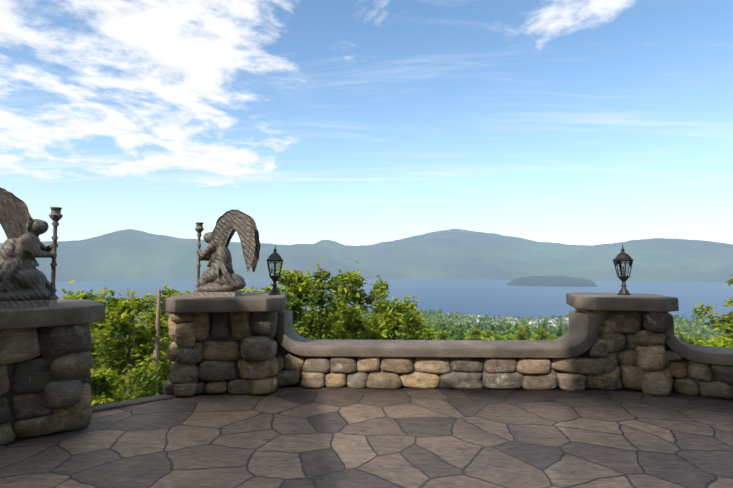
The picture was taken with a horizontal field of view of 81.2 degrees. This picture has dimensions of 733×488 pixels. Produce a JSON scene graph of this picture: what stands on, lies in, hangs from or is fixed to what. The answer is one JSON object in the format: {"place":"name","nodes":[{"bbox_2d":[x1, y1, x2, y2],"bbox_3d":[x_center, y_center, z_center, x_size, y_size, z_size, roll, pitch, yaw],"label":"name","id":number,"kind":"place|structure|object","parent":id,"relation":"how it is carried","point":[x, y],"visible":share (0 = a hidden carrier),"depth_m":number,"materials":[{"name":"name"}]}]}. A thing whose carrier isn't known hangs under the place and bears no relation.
{"place":"outdoors","nodes":[
{"label":"outdoors","id":0,"kind":"place"},
{"bbox_2d":[0,386,732,487],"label":"terrace floor","id":1,"kind":"structure","parent":0,"point":[323,437],"depth_m":3.68,"materials":[{"name":"grey stone"}]},
{"bbox_2d":[0,299,104,444],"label":"pillar stones","id":2,"kind":"object","parent":1,"relation":"on","point":[46,358],"visible":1,"depth_m":3.82,"materials":[{"name":"grey stone"}]},
{"bbox_2d":[0,187,62,307],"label":"angel statue","id":3,"kind":"object","parent":2,"relation":"on","point":[24,282],"visible":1,"depth_m":3.95,"materials":[{"name":"grey stone"}]},
{"bbox_2d":[92,394,177,411],"bbox_3d":[-2.922,1.854,4.530,2.400,0.222,0.170,3,-4,-38],"label":"floor border","id":4,"kind":"object","parent":1,"relation":"on","point":[108,406],"depth_m":4.73,"materials":[{"name":"stone"}]},
{"bbox_2d":[163,292,286,396],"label":"pillar stones","id":5,"kind":"object","parent":1,"relation":"on","point":[219,345],"visible":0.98,"depth_m":5.09,"materials":[{"name":"grey stone"}]},
{"bbox_2d":[192,209,260,296],"bbox_3d":[-1.813,0.116,5.529,0.812,1.106,0.359,0,-3,-2],"label":"angel statue","id":6,"kind":"object","parent":5,"relation":"on","point":[219,278],"visible":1,"depth_m":5.43,"materials":[{"name":"grey stone"}]},
{"bbox_2d":[266,245,282,294],"bbox_3d":[-1.240,0.346,5.791,0.240,0.676,0.251,0,-3,2],"label":"lantern","id":7,"kind":"object","parent":5,"relation":"on","point":[275,257],"visible":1,"depth_m":5.74,"materials":[{"name":"metal"}]},
{"bbox_2d":[272,310,607,390],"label":"stone wall","id":8,"kind":"structure","parent":1,"relation":"on","point":[566,361],"depth_m":5.35,"materials":[{"name":"grey stone"}]},
{"bbox_2d":[566,292,678,395],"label":"pillar stones","id":9,"kind":"object","parent":1,"relation":"on","point":[631,336],"visible":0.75,"depth_m":5.22,"materials":[{"name":"grey stone"}]},
{"bbox_2d":[613,244,632,294],"bbox_3d":[3.451,0.344,5.745,0.247,0.676,0.247,0,-3,2],"label":"lantern","id":10,"kind":"object","parent":9,"relation":"on","point":[621,257],"visible":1,"depth_m":5.71,"materials":[{"name":"metal"}]},
{"bbox_2d":[663,312,732,399],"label":"stone wall","id":11,"kind":"structure","parent":1,"relation":"on","point":[703,371],"depth_m":5.04,"materials":[{"name":"grey stone"}]},
{"bbox_2d":[0,229,732,338],"bbox_3d":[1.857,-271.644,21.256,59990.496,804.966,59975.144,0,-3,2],"label":"terrain","id":12,"kind":"structure","parent":0,"point":[129,255],"depth_m":5003.30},
{"bbox_2d":[57,279,131,388],"bbox_3d":[-10.045,8.305,14.215,4.454,14.102,5.181,1,-4,-23],"label":"tree","id":13,"kind":"object","parent":12,"relation":"on","point":[83,295],"visible":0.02,"depth_m":15.12,"materials":[{"name":"green plant"}]},
{"bbox_2d":[93,338,107,372],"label":"bush","id":14,"kind":"object","parent":12,"relation":"on","point":[100,362],"visible":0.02,"depth_m":96.64,"materials":[{"name":"green plant"}]},
{"bbox_2d":[88,364,122,405],"bbox_3d":[-5.717,5.973,8.539,2.661,7.102,2.652,-1,-3,18],"label":"bush","id":15,"kind":"object","parent":12,"relation":"on","point":[100,390],"visible":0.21,"depth_m":8.94,"materials":[{"name":"green plant"}]},
{"bbox_2d":[89,286,173,401],"bbox_3d":[-6.287,6.567,11.154,4.156,10.920,4.909,-2,-4,26],"label":"broadleaf tree","id":16,"kind":"object","parent":12,"relation":"on","point":[111,324],"visible":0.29,"depth_m":11.07,"materials":[{"name":"green plant"}]},
{"bbox_2d":[127,324,146,353],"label":"pine tree","id":17,"kind":"object","parent":12,"relation":"on","point":[137,335],"visible":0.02,"depth_m":129.61,"materials":[{"name":"green plant"}]},
{"bbox_2d":[130,363,158,399],"bbox_3d":[-4.472,5.512,8.526,1.926,6.233,1.685,0,-3,6],"label":"bush","id":18,"kind":"object","parent":12,"relation":"on","point":[141,379],"visible":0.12,"depth_m":8.60,"materials":[{"name":"green plant"}]},
{"bbox_2d":[151,290,171,395],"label":"snag tree","id":19,"kind":"object","parent":12,"relation":"on","point":[156,345],"visible":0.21,"depth_m":11.12,"materials":[{"name":"plant"}]},
{"bbox_2d":[132,285,191,384],"bbox_3d":[-7.448,8.107,15.204,5.398,13.331,5.306,2,-4,-30],"label":"tree","id":20,"kind":"object","parent":12,"relation":"on","point":[166,294],"visible":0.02,"depth_m":15.38,"materials":[{"name":"green plant"}]},
{"bbox_2d":[90,310,393,354],"bbox_3d":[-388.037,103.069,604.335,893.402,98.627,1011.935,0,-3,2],"label":"tree canopy","id":21,"kind":"object","parent":12,"relation":"on","point":[369,313],"depth_m":797.57,"materials":[{"name":"green plant"}]},
{"bbox_2d":[237,285,253,292],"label":"tree","id":22,"kind":"object","parent":12,"relation":"on","point":[247,290],"depth_m":13.91,"materials":[{"name":"green plant"}]},
{"bbox_2d":[249,282,310,331],"bbox_3d":[-4.930,8.857,17.864,6.871,14.556,5.407,-1,-3,13],"label":"tree","id":23,"kind":"object","parent":12,"relation":"on","point":[268,288],"visible":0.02,"depth_m":18.43,"materials":[{"name":"green plant"}]},
{"bbox_2d":[272,276,300,332],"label":"spruce tree","id":24,"kind":"object","parent":12,"relation":"on","point":[287,308],"depth_m":12.80,"materials":[{"name":"green plant"}]},
{"bbox_2d":[267,262,335,336],"bbox_3d":[-3.873,8.779,19.289,5.983,16.038,5.620,0,-3,7],"label":"deciduous tree","id":25,"kind":"object","parent":12,"relation":"on","point":[297,284],"visible":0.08,"depth_m":19.40,"materials":[{"name":"green plant"}]},
{"bbox_2d":[299,257,345,339],"bbox_3d":[-1.639,6.596,13.637,3.456,12.382,3.401,2,-4,-25],"label":"deciduous tree","id":26,"kind":"object","parent":12,"relation":"on","point":[323,313],"visible":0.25,"depth_m":13.58,"materials":[{"name":"green plant"}]},
{"bbox_2d":[324,269,353,339],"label":"tree","id":27,"kind":"object","parent":12,"relation":"on","point":[335,289],"depth_m":23.59,"materials":[{"name":"green plant"}]},
{"bbox_2d":[328,260,396,339],"bbox_3d":[-0.353,7.575,16.239,3.749,13.810,4.700,-1,-3,21],"label":"deciduous tree","id":28,"kind":"object","parent":12,"relation":"on","point":[351,324],"visible":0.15,"depth_m":15.88,"materials":[{"name":"green plant"}]},
{"bbox_2d":[361,275,389,339],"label":"tree","id":29,"kind":"object","parent":12,"relation":"on","point":[377,299],"visible":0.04,"depth_m":26.58,"materials":[{"name":"green plant"}]},
{"bbox_2d":[367,294,429,339],"bbox_3d":[1.122,8.781,17.337,5.842,13.490,5.697,1,-3,-10],"label":"tree","id":30,"kind":"object","parent":12,"relation":"on","point":[392,311],"visible":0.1,"depth_m":17.39,"materials":[{"name":"green plant"}]},
{"bbox_2d":[395,304,428,339],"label":"tree","id":31,"kind":"object","parent":12,"relation":"on","point":[411,323],"visible":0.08,"depth_m":14.58,"materials":[{"name":"green plant"}]},
{"bbox_2d":[420,325,438,339],"bbox_3d":[2.695,11.566,22.781,6.245,14.342,5.063,1,-4,-24],"label":"bush","id":32,"kind":"object","parent":12,"relation":"on","point":[428,332],"depth_m":23.61,"materials":[{"name":"green plant"}]},
{"bbox_2d":[435,329,450,339],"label":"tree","id":33,"kind":"object","parent":12,"relation":"on","point":[443,335],"visible":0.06,"depth_m":86.72,"materials":[{"name":"green plant"}]},
{"bbox_2d":[465,327,482,339],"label":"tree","id":34,"kind":"object","parent":12,"relation":"on","point":[476,333],"visible":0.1,"depth_m":94.93,"materials":[{"name":"green plant"}]},
{"bbox_2d":[396,317,568,339],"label":"tree canopy","id":35,"kind":"object","parent":12,"relation":"on","point":[456,332],"visible":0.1,"depth_m":167.07,"materials":[{"name":"green plant"}]},
{"bbox_2d":[483,330,493,339],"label":"tree","id":36,"kind":"object","parent":12,"relation":"on","point":[490,334],"visible":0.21,"depth_m":147.67,"materials":[{"name":"green plant"}]},
{"bbox_2d":[443,313,568,326],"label":"village houses","id":37,"kind":"structure","parent":12,"relation":"on","point":[553,321],"depth_m":881.06,"materials":[{"name":"paint"}]},
{"bbox_2d":[514,324,527,339],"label":"tree","id":38,"kind":"object","parent":12,"relation":"on","point":[521,332],"visible":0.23,"depth_m":96.98,"materials":[{"name":"green plant"}]},
{"bbox_2d":[532,326,550,340],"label":"tree","id":39,"kind":"object","parent":12,"relation":"on","point":[540,331],"visible":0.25,"depth_m":111.00,"materials":[{"name":"green plant"}]},
{"bbox_2d":[415,309,681,337],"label":"tree canopy","id":40,"kind":"object","parent":12,"relation":"on","point":[436,318],"visible":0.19,"depth_m":829.94,"materials":[{"name":"green plant"}]},
{"bbox_2d":[674,328,694,343],"bbox_3d":[12.863,10.583,17.206,4.538,14.279,4.013,0,-3,-3],"label":"bush","id":41,"kind":"object","parent":12,"relation":"on","point":[687,340],"visible":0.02,"depth_m":17.59,"materials":[{"name":"green plant"}]},
{"bbox_2d":[677,314,730,344],"bbox_3d":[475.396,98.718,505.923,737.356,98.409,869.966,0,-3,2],"label":"tree canopy","id":42,"kind":"object","parent":12,"relation":"on","point":[708,333],"visible":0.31,"depth_m":707.65,"materials":[{"name":"green plant"}]},
{"bbox_2d":[683,296,732,346],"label":"tree","id":43,"kind":"object","parent":12,"relation":"on","point":[721,320],"visible":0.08,"depth_m":21.91,"materials":[{"name":"green plant"}]},
{"bbox_2d":[699,338,732,347],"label":"bush","id":44,"kind":"object","parent":12,"relation":"on","point":[721,344],"depth_m":11.21,"materials":[{"name":"green plant"}]},
{"bbox_2d":[710,335,728,346],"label":"tree","id":45,"kind":"object","parent":12,"relation":"on","point":[721,337],"depth_m":24.10,"materials":[{"name":"green plant"}]},
{"bbox_2d":[713,275,732,347],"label":"tree","id":46,"kind":"object","parent":12,"relation":"on","point":[728,326],"visible":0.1,"depth_m":11.12,"materials":[{"name":"green plant"}]},
{"bbox_2d":[0,0,732,245],"label":"sky","id":47,"kind":"structure","parent":0,"point":[345,122],"materials":[{"name":"blue"}]},
{"bbox_2d":[50,279,732,325],"bbox_3d":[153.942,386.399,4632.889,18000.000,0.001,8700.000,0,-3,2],"label":"lake water","id":48,"kind":"structure","parent":0,"point":[491,298],"depth_m":2161.96,"materials":[{"name":"blue liquid"}]}
]}

